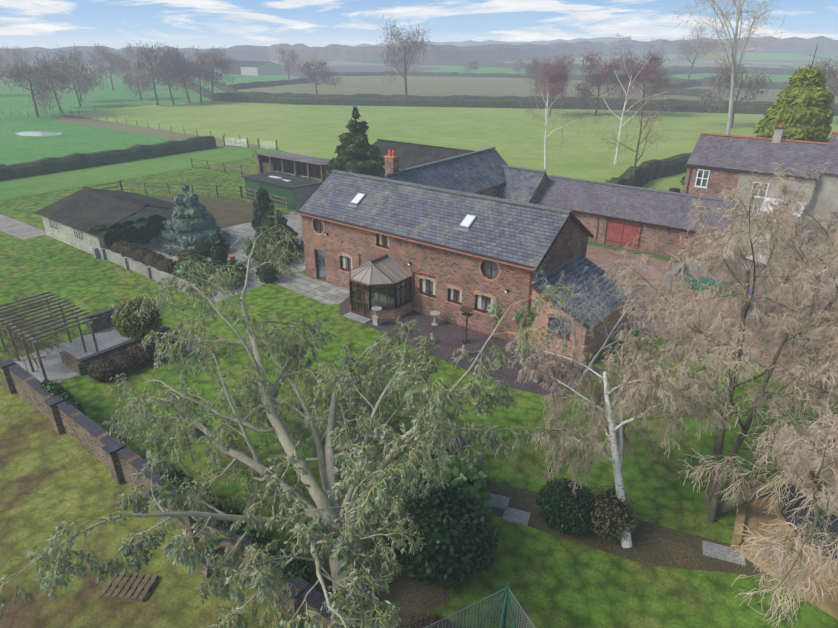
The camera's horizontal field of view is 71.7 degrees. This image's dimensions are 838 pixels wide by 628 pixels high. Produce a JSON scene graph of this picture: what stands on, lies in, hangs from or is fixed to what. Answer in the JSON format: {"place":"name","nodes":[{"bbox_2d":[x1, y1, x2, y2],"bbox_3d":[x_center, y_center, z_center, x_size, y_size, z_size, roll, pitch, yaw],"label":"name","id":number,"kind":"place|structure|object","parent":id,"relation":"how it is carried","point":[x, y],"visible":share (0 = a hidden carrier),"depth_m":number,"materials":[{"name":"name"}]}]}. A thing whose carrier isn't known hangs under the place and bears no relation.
{"place":"outdoors","nodes":[
{"label":"outdoors","id":0,"kind":"place"},
{"bbox_2d":[0,214,45,239],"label":"path","id":1,"kind":"structure","parent":0,"point":[16,228],"depth_m":49.66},
{"bbox_2d":[0,92,217,164],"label":"field","id":2,"kind":"structure","parent":0,"point":[72,138],"depth_m":104.02,"materials":[{"name":"plant"}]},
{"bbox_2d":[0,51,65,116],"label":"tree","id":3,"kind":"object","parent":2,"relation":"on","point":[17,71],"visible":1,"depth_m":119.35,"materials":[{"name":"brown plant"}]},
{"bbox_2d":[15,54,75,112],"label":"tree","id":4,"kind":"object","parent":2,"relation":"on","point":[63,79],"visible":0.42,"depth_m":127.89,"materials":[{"name":"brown plant"}]},
{"bbox_2d":[48,59,98,106],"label":"tree","id":5,"kind":"object","parent":2,"relation":"on","point":[79,77],"visible":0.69,"depth_m":140.00,"materials":[{"name":"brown plant"}]},
{"bbox_2d":[113,59,155,99],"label":"tree","id":6,"kind":"object","parent":2,"relation":"on","point":[128,81],"visible":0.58,"depth_m":158.15,"materials":[{"name":"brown plant"}]},
{"bbox_2d":[0,67,300,104],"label":"field","id":7,"kind":"structure","parent":0,"point":[120,91],"depth_m":200.53,"materials":[{"name":"plant"}]},
{"bbox_2d":[0,45,34,76],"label":"tree","id":8,"kind":"object","parent":7,"relation":"on","point":[15,53],"visible":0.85,"depth_m":261.35,"materials":[{"name":"brown plant"}]},
{"bbox_2d":[53,44,112,101],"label":"tree","id":9,"kind":"object","parent":7,"relation":"on","point":[97,82],"visible":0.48,"depth_m":152.35,"materials":[{"name":"brown plant"}]},
{"bbox_2d":[87,45,130,90],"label":"tree","id":10,"kind":"object","parent":7,"relation":"on","point":[110,67],"visible":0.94,"depth_m":186.20,"materials":[{"name":"brown plant"}]},
{"bbox_2d":[107,42,148,76],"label":"tree","id":11,"kind":"object","parent":7,"relation":"on","point":[124,52],"visible":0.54,"depth_m":212.88,"materials":[{"name":"brown plant"}]},
{"bbox_2d":[188,44,237,100],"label":"tree","id":12,"kind":"object","parent":7,"relation":"on","point":[219,65],"visible":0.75,"depth_m":152.85,"materials":[{"name":"brown plant"}]},
{"bbox_2d":[214,60,281,75],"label":"farm shed","id":13,"kind":"object","parent":7,"relation":"on","point":[258,68],"visible":0.9,"depth_m":282.28,"materials":[{"name":"metal"}]},
{"bbox_2d":[39,379,316,585],"bbox_3d":[-9.529,5.398,20.464,16.652,1.711,0.992,18,31,34],"label":"hedge","id":14,"kind":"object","parent":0,"point":[261,545],"depth_m":17.35,"materials":[{"name":"plant"}]},
{"bbox_2d":[272,271,349,303],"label":"paved patio","id":15,"kind":"structure","parent":0,"point":[321,291],"depth_m":37.75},
{"bbox_2d":[0,48,837,200],"bbox_3d":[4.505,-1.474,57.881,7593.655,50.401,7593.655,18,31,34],"label":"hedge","id":16,"kind":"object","parent":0,"point":[784,60],"depth_m":414.80,"materials":[{"name":"plant"}]},
{"bbox_2d":[0,136,216,180],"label":"field hedge","id":17,"kind":"object","parent":16,"relation":"on","point":[49,165],"depth_m":75.31,"materials":[{"name":"plant"}]},
{"bbox_2d":[0,45,267,62],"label":"hills","id":18,"kind":"structure","parent":16,"relation":"on","point":[244,52],"depth_m":469.20,"materials":[{"name":"grey"}]},
{"bbox_2d":[1,102,279,155],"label":"fence","id":19,"kind":"object","parent":16,"relation":"on","point":[246,139],"visible":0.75,"depth_m":94.37,"materials":[{"name":"brown wood"}]},
{"bbox_2d":[0,375,286,627],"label":"grass field","id":20,"kind":"structure","parent":16,"relation":"on","point":[50,478],"depth_m":18.71,"materials":[{"name":"green plant"}]},
{"bbox_2d":[98,571,158,602],"bbox_3d":[-8.505,7.995,17.029,1.350,0.142,0.850,3,25,6],"label":"pallet wood","id":21,"kind":"object","parent":20,"relation":"on","point":[122,596],"visible":0.9,"depth_m":16.94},
{"bbox_2d":[0,147,287,200],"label":"grass field","id":22,"kind":"structure","parent":16,"relation":"on","point":[31,185],"depth_m":71.84,"materials":[{"name":"plant"}]},
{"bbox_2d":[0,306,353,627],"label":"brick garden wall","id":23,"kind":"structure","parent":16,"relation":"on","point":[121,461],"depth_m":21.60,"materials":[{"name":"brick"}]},
{"bbox_2d":[91,148,288,210],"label":"fence","id":24,"kind":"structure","parent":16,"relation":"on","point":[216,189],"depth_m":60.53,"materials":[{"name":"brown wood"}]},
{"bbox_2d":[146,195,290,227],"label":"soil yard","id":25,"kind":"structure","parent":16,"relation":"on","point":[226,212],"depth_m":55.58,"materials":[{"name":"brown soil"}]},
{"bbox_2d":[147,212,305,301],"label":"yard paving","id":26,"kind":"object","parent":16,"relation":"on","point":[294,221],"visible":0.25,"depth_m":44.23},
{"bbox_2d":[111,240,179,275],"bbox_3d":[-19.325,-3.845,40.826,8.051,1.744,1.657,18,31,34],"label":"beech hedge","id":27,"kind":"object","parent":26,"relation":"on","point":[145,256],"visible":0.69,"depth_m":40.09,"materials":[{"name":"brown"}]},
{"bbox_2d":[196,239,211,256],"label":"garden shrub","id":28,"kind":"object","parent":26,"relation":"on","point":[203,248],"visible":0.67,"depth_m":42.89,"materials":[{"name":"green plant"}]},
{"bbox_2d":[172,254,240,289],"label":"green shrub","id":29,"kind":"object","parent":26,"relation":"on","point":[196,258],"visible":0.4,"depth_m":37.81,"materials":[{"name":"green plant"}]},
{"bbox_2d":[210,227,227,266],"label":"conifer shrub","id":30,"kind":"object","parent":26,"relation":"on","point":[220,246],"depth_m":40.72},
{"bbox_2d":[251,181,275,234],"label":"conifer shrub","id":31,"kind":"object","parent":26,"relation":"on","point":[260,207],"depth_m":44.32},
{"bbox_2d":[255,250,278,283],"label":"shrub","id":32,"kind":"object","parent":26,"relation":"on","point":[267,273],"visible":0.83,"depth_m":38.27,"materials":[{"name":"green plant"}]},
{"bbox_2d":[244,202,303,260],"bbox_3d":[-10.721,-6.145,42.812,4.549,4.112,4.238,18,31,34],"label":"conifer tree","id":33,"kind":"object","parent":26,"relation":"on","point":[271,222],"visible":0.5,"depth_m":42.35,"materials":[{"name":"green plant"}]},
{"bbox_2d":[282,65,445,76],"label":"field","id":34,"kind":"structure","parent":16,"relation":"on","point":[360,68],"depth_m":352.44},
{"bbox_2d":[113,36,630,49],"bbox_3d":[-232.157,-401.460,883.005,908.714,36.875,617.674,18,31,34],"label":"hills","id":35,"kind":"structure","parent":16,"relation":"on","point":[598,39],"depth_m":848.30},
{"bbox_2d":[0,157,837,627],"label":"garden lawn","id":36,"kind":"structure","parent":16,"relation":"on","point":[558,581],"depth_m":23.25,"materials":[{"name":"green plant"}]},
{"bbox_2d":[0,289,67,352],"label":"bare shrub","id":37,"kind":"object","parent":36,"relation":"on","point":[27,297],"visible":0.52,"depth_m":29.34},
{"bbox_2d":[13,326,130,382],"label":"patio gravel","id":38,"kind":"structure","parent":36,"relation":"on","point":[56,369],"depth_m":29.88,"materials":[{"name":"gravel"}]},
{"bbox_2d":[0,314,63,371],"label":"bare shrub","id":39,"kind":"object","parent":38,"relation":"on","point":[29,344],"visible":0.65,"depth_m":27.75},
{"bbox_2d":[0,291,98,381],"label":"pergola","id":40,"kind":"object","parent":38,"relation":"on","point":[60,306],"visible":0.9,"depth_m":28.59,"materials":[{"name":"brown wood"}]},
{"bbox_2d":[34,186,175,258],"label":"outbuilding","id":41,"kind":"structure","parent":36,"relation":"on","point":[71,219],"depth_m":45.46,"materials":[{"name":"pale concrete block"},{"name":"dark grey roofing"}]},
{"bbox_2d":[88,214,167,248],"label":"ivy shed","id":42,"kind":"structure","parent":41,"relation":"attached to","point":[149,230],"depth_m":43.80,"materials":[{"name":"green plant"}]},
{"bbox_2d":[111,297,162,347],"bbox_3d":[-13.586,0.853,28.348,2.273,3.479,2.297,18,31,34],"label":"round shrub","id":43,"kind":"object","parent":36,"relation":"on","point":[127,324],"visible":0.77,"depth_m":27.38,"materials":[{"name":"green plant"}]},
{"bbox_2d":[87,330,187,381],"bbox_3d":[-13.875,2.035,28.869,1.770,1.085,5.050,18,31,34],"label":"hedge bed","id":44,"kind":"object","parent":36,"relation":"on","point":[131,359],"visible":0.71,"depth_m":27.88,"materials":[{"name":"brown plant"}]},
{"bbox_2d":[100,248,200,297],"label":"concrete garden wall","id":45,"kind":"structure","parent":36,"relation":"on","point":[127,263],"depth_m":40.05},
{"bbox_2d":[159,183,230,255],"bbox_3d":[-17.558,-7.477,44.866,5.447,5.355,5.551,-9,26,-18],"label":"blue spruce tree","id":46,"kind":"object","parent":36,"relation":"on","point":[190,222],"visible":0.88,"depth_m":44.10,"materials":[{"name":"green plant"}]},
{"bbox_2d":[241,172,321,209],"bbox_3d":[-13.631,-12.437,58.079,7.801,2.320,3.952,18,31,34],"label":"shed","id":47,"kind":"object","parent":36,"relation":"on","point":[297,192],"visible":0.88,"depth_m":56.40,"materials":[{"name":"metal"}]},
{"bbox_2d":[253,153,332,181],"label":"rusty shed","id":48,"kind":"object","parent":36,"relation":"on","point":[285,163],"visible":0.5,"depth_m":67.89,"materials":[{"name":"metal"}]},
{"bbox_2d":[320,104,384,183],"bbox_3d":[-5.568,-13.989,53.944,8.703,10.090,8.447,18,31,34],"label":"fir tree","id":49,"kind":"object","parent":36,"relation":"on","point":[361,155],"visible":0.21,"depth_m":52.31,"materials":[{"name":"green plant"}]},
{"bbox_2d":[304,531,449,627],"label":"soil under willow","id":50,"kind":"structure","parent":36,"relation":"on","point":[412,597],"depth_m":16.86,"materials":[{"name":"brown soil"}]},
{"bbox_2d":[0,203,575,627],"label":"willow tree","id":51,"kind":"object","parent":50,"relation":"on","point":[348,553],"visible":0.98,"depth_m":15.74,"materials":[{"name":"green plant"}]},
{"bbox_2d":[380,467,498,589],"bbox_3d":[0.209,6.452,17.920,4.880,2.509,3.512,18,31,34],"label":"shrub","id":52,"kind":"object","parent":50,"relation":"on","point":[459,536],"visible":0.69,"depth_m":16.60,"materials":[{"name":"green plant"}]},
{"bbox_2d":[372,139,473,169],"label":"roof","id":53,"kind":"structure","parent":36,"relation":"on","point":[412,154],"depth_m":60.72,"materials":[{"name":"tile"}]},
{"bbox_2d":[405,610,457,627],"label":"heather shrub","id":54,"kind":"object","parent":36,"relation":"on","point":[425,620],"visible":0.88,"depth_m":15.46,"materials":[{"name":"brown plant"}]},
{"bbox_2d":[295,170,593,345],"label":"barn","id":55,"kind":"structure","parent":36,"relation":"on","point":[451,252],"depth_m":32.70,"materials":[{"name":"red brick"}]},
{"bbox_2d":[429,452,493,523],"bbox_3d":[1.326,5.887,19.623,2.917,2.108,2.763,18,31,34],"label":"fatsia shrub","id":56,"kind":"object","parent":36,"relation":"on","point":[475,482],"visible":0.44,"depth_m":19.14,"materials":[{"name":"green plant"}]},
{"bbox_2d":[340,297,603,399],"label":"patio","id":57,"kind":"structure","parent":36,"relation":"on","point":[449,336],"depth_m":30.57,"materials":[{"name":"stone"}]},
{"bbox_2d":[343,254,412,323],"bbox_3d":[-2.788,-1.703,33.915,3.780,3.380,3.195,18,31,34],"label":"conservatory","id":58,"kind":"object","parent":57,"relation":"on","point":[386,270],"visible":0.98,"depth_m":33.55,"materials":[{"name":"glass"},{"name":"dark brown timber"},{"name":"orange brick"}]},
{"bbox_2d":[371,306,539,382],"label":"ornaments","id":59,"kind":"object","parent":57,"relation":"on","point":[376,316],"visible":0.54,"depth_m":32.54},
{"bbox_2d":[528,228,683,388],"bbox_3d":[8.158,-0.136,25.903,6.738,7.400,4.498,-6,26,-12],"label":"bare tree","id":60,"kind":"object","parent":57,"relation":"on","point":[574,326],"visible":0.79,"depth_m":25.46,"materials":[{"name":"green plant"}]},
{"bbox_2d":[425,581,534,627],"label":"green fence net","id":61,"kind":"object","parent":36,"relation":"on","point":[506,601],"visible":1,"depth_m":14.48,"materials":[{"name":"green"}]},
{"bbox_2d":[384,147,742,264],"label":"barn wings","id":62,"kind":"object","parent":36,"relation":"on","point":[618,215],"visible":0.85,"depth_m":45.08},
{"bbox_2d":[528,252,630,365],"bbox_3d":[8.612,-0.351,30.563,3.390,3.775,5.905,18,31,34],"label":"house extension","id":63,"kind":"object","parent":36,"relation":"on","point":[573,264],"visible":0.77,"depth_m":29.54,"materials":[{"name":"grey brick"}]},
{"bbox_2d":[489,481,771,576],"bbox_3d":[5.270,6.934,19.422,11.666,0.001,1.966,10,27,21],"label":"soil border","id":64,"kind":"object","parent":36,"relation":"on","point":[655,545],"visible":0.42,"depth_m":18.59,"materials":[{"name":"brown soil"}]},
{"bbox_2d":[536,477,594,535],"bbox_3d":[4.860,6.301,19.070,2.051,1.653,1.944,18,31,34],"label":"dark round shrub","id":65,"kind":"object","parent":64,"relation":"on","point":[562,507],"visible":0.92,"depth_m":18.51,"materials":[{"name":"green plant"}]},
{"bbox_2d":[588,485,638,541],"bbox_3d":[6.150,6.411,18.705,1.750,1.728,1.741,18,31,34],"label":"bush","id":66,"kind":"object","parent":64,"relation":"on","point":[613,515],"visible":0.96,"depth_m":18.20,"materials":[{"name":"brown plant"}]},
{"bbox_2d":[489,493,745,565],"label":"stepping stones","id":67,"kind":"object","parent":64,"relation":"on","point":[710,549],"visible":0.81,"depth_m":19.27,"materials":[{"name":"stone"}]},
{"bbox_2d":[504,314,739,547],"bbox_3d":[6.198,3.664,18.813,6.506,6.617,5.988,-1,25,-2],"label":"birch tree","id":68,"kind":"object","parent":64,"relation":"on","point":[642,388],"visible":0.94,"depth_m":18.18,"materials":[{"name":"white plant"}]},
{"bbox_2d":[594,163,837,627],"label":"tree","id":69,"kind":"object","parent":36,"relation":"on","point":[819,472],"visible":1,"depth_m":17.04,"materials":[{"name":"beige plant"}]},
{"bbox_2d":[693,195,837,439],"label":"tree","id":70,"kind":"object","parent":36,"relation":"on","point":[800,240],"visible":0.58,"depth_m":19.41,"materials":[{"name":"beige plant"}]},
{"bbox_2d":[712,161,837,338],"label":"tree","id":71,"kind":"object","parent":36,"relation":"on","point":[789,202],"visible":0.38,"depth_m":29.96,"materials":[{"name":"beige plant"}]},
{"bbox_2d":[742,479,837,606],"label":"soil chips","id":72,"kind":"object","parent":36,"relation":"on","point":[755,517],"visible":0.4,"depth_m":18.78,"materials":[{"name":"brown wood"}]},
{"bbox_2d":[731,422,837,619],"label":"edging","id":73,"kind":"object","parent":72,"relation":"on","point":[829,608],"visible":0.23,"depth_m":18.20,"materials":[{"name":"brown plastic"}]},
{"bbox_2d":[769,201,837,401],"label":"tree","id":74,"kind":"object","parent":36,"relation":"on","point":[835,226],"visible":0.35,"depth_m":23.93,"materials":[{"name":"brown plant"}]},
{"bbox_2d":[187,82,837,115],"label":"lane hedge","id":75,"kind":"object","parent":16,"relation":"on","point":[492,103],"visible":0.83,"depth_m":142.20,"materials":[{"name":"plant"}]},
{"bbox_2d":[213,81,837,105],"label":"lane hedge","id":76,"kind":"object","parent":16,"relation":"on","point":[227,89],"visible":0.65,"depth_m":151.83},
{"bbox_2d":[361,58,837,75],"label":"field","id":77,"kind":"structure","parent":16,"relation":"on","point":[782,71],"depth_m":362.36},
{"bbox_2d":[568,74,837,89],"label":"hedge","id":78,"kind":"object","parent":16,"relation":"on","point":[779,85],"visible":0.35,"depth_m":210.48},
{"bbox_2d":[670,0,787,134],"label":"tall poplar tree","id":79,"kind":"object","parent":16,"relation":"on","point":[732,68],"visible":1,"depth_m":72.54,"materials":[{"name":"grey plant"}]},
{"bbox_2d":[0,0,837,48],"label":"sky","id":80,"kind":"structure","parent":0,"point":[49,24],"materials":[{"name":"blue"}]},
{"bbox_2d":[64,101,837,252],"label":"field","id":81,"kind":"structure","parent":0,"point":[515,137],"depth_m":107.63,"materials":[{"name":"plant"}]},
{"bbox_2d":[125,39,188,104],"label":"tree","id":82,"kind":"object","parent":81,"relation":"on","point":[148,58],"visible":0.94,"depth_m":142.22,"materials":[{"name":"brown plant"}]},
{"bbox_2d":[148,49,199,104],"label":"tree","id":83,"kind":"object","parent":81,"relation":"on","point":[167,82],"visible":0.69,"depth_m":144.85,"materials":[{"name":"brown plant"}]},
{"bbox_2d":[159,44,212,102],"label":"tree","id":84,"kind":"object","parent":81,"relation":"on","point":[181,66],"visible":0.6,"depth_m":147.14,"materials":[{"name":"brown plant"}]},
{"bbox_2d":[173,49,222,102],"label":"tree","id":85,"kind":"object","parent":81,"relation":"on","point":[205,65],"visible":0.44,"depth_m":150.40,"materials":[{"name":"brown plant"}]},
{"bbox_2d":[535,56,574,114],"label":"bare tree","id":86,"kind":"object","parent":81,"relation":"on","point":[558,76],"visible":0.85,"depth_m":121.77,"materials":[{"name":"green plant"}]},
{"bbox_2d":[524,68,604,168],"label":"white birch tree","id":87,"kind":"object","parent":81,"relation":"on","point":[550,88],"visible":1,"depth_m":70.98,"materials":[{"name":"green plant"}]},
{"bbox_2d":[571,47,634,115],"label":"bare tree","id":88,"kind":"object","parent":81,"relation":"on","point":[597,79],"visible":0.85,"depth_m":122.51,"materials":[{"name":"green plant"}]},
{"bbox_2d":[595,79,684,177],"bbox_3d":[22.639,-18.571,60.475,8.595,11.409,7.701,18,31,34],"label":"garden tree","id":89,"kind":"object","parent":81,"relation":"on","point":[644,138],"visible":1,"depth_m":59.94,"materials":[{"name":"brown plant"}]},
{"bbox_2d":[586,33,699,164],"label":"white birch tree","id":90,"kind":"object","parent":81,"relation":"on","point":[621,127],"visible":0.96,"depth_m":71.37,"materials":[{"name":"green plant"}]},
{"bbox_2d":[611,50,675,115],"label":"bare tree","id":91,"kind":"object","parent":81,"relation":"on","point":[652,64],"visible":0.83,"depth_m":121.97,"materials":[{"name":"purple-brown twig"},{"name":"white bark"}]},
{"bbox_2d":[607,152,691,186],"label":"garden hedge","id":92,"kind":"object","parent":81,"relation":"on","point":[648,171],"visible":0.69,"depth_m":67.08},
{"bbox_2d":[696,54,777,127],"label":"tree","id":93,"kind":"object","parent":81,"relation":"on","point":[754,85],"visible":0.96,"depth_m":105.12,"materials":[{"name":"brown plant"}]},
{"bbox_2d":[682,124,837,241],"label":"neighbouring houses","id":94,"kind":"structure","parent":81,"relation":"on","point":[716,164],"depth_m":47.99,"materials":[{"name":"red brick"}]},
{"bbox_2d":[753,44,834,142],"bbox_3d":[34.285,-17.264,53.126,7.598,16.861,7.503,18,31,34],"label":"conifer tree","id":95,"kind":"object","parent":81,"relation":"on","point":[802,109],"visible":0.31,"depth_m":50.69,"materials":[{"name":"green plant"}]},
{"bbox_2d":[799,57,837,123],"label":"tree","id":96,"kind":"object","parent":81,"relation":"on","point":[833,78],"visible":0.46,"depth_m":109.67,"materials":[{"name":"brown plant"}]},
{"bbox_2d":[237,76,837,102],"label":"brown field","id":97,"kind":"structure","parent":0,"point":[445,86],"depth_m":200.48,"materials":[{"name":"plant"}]},
{"bbox_2d":[228,73,314,89],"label":"hedge","id":98,"kind":"object","parent":97,"relation":"on","point":[257,84],"visible":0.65,"depth_m":209.02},
{"bbox_2d":[274,44,309,79],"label":"tree","id":99,"kind":"object","parent":97,"relation":"on","point":[285,59],"visible":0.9,"depth_m":218.91,"materials":[{"name":"brown plant"}]},
{"bbox_2d":[295,54,342,93],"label":"tree","id":100,"kind":"object","parent":97,"relation":"on","point":[324,72],"visible":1,"depth_m":162.58,"materials":[{"name":"brown plant"}]},
{"bbox_2d":[376,13,432,94],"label":"tree","id":101,"kind":"object","parent":97,"relation":"on","point":[410,48],"visible":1,"depth_m":155.78,"materials":[{"name":"brown plant"}]},
{"bbox_2d":[313,71,532,77],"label":"hedge","id":102,"kind":"object","parent":97,"relation":"on","point":[458,74],"visible":0.75,"depth_m":271.21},
{"bbox_2d":[520,54,549,84],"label":"tree","id":103,"kind":"object","parent":97,"relation":"on","point":[534,64],"visible":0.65,"depth_m":176.48,"materials":[{"name":"brown plant"}]},
{"bbox_2d":[537,52,580,93],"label":"tree","id":104,"kind":"object","parent":97,"relation":"on","point":[560,60],"visible":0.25,"depth_m":159.65,"materials":[{"name":"brown plant"}]},
{"bbox_2d":[656,87,712,100],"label":"hedge","id":105,"kind":"object","parent":97,"relation":"on","point":[694,92],"visible":0.58,"depth_m":171.71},
{"bbox_2d":[645,75,727,93],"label":"hedge","id":106,"kind":"object","parent":97,"relation":"on","point":[686,83],"visible":0.44,"depth_m":200.56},
{"bbox_2d":[267,36,837,61],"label":"hills","id":107,"kind":"structure","parent":0,"point":[449,52],"depth_m":486.27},
{"bbox_2d":[421,68,826,81],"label":"green field","id":108,"kind":"structure","parent":0,"point":[782,78],"depth_m":296.34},
{"bbox_2d":[671,22,728,78],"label":"tree","id":109,"kind":"object","parent":108,"relation":"on","point":[680,45],"visible":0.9,"depth_m":234.91,"materials":[{"name":"brown plant"}]},
{"bbox_2d":[648,68,755,74],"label":"hedge","id":110,"kind":"object","parent":108,"relation":"on","point":[696,71],"visible":0.33,"depth_m":292.69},
{"bbox_2d":[586,244,837,385],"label":"courtyard paving","id":111,"kind":"structure","parent":0,"point":[597,255],"depth_m":36.72,"materials":[{"name":"brick"}]},
{"bbox_2d":[587,241,724,270],"bbox_3d":[15.514,-5.029,44.859,15.000,0.100,0.700,18,31,34],"label":"kerb moss","id":112,"kind":"object","parent":111,"relation":"on","point":[657,256],"visible":0.29,"depth_m":44.16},
{"bbox_2d":[666,259,756,310],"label":"yard bins","id":113,"kind":"object","parent":111,"relation":"on","point":[700,278],"visible":0.33,"depth_m":37.51,"materials":[{"name":"plastic"}]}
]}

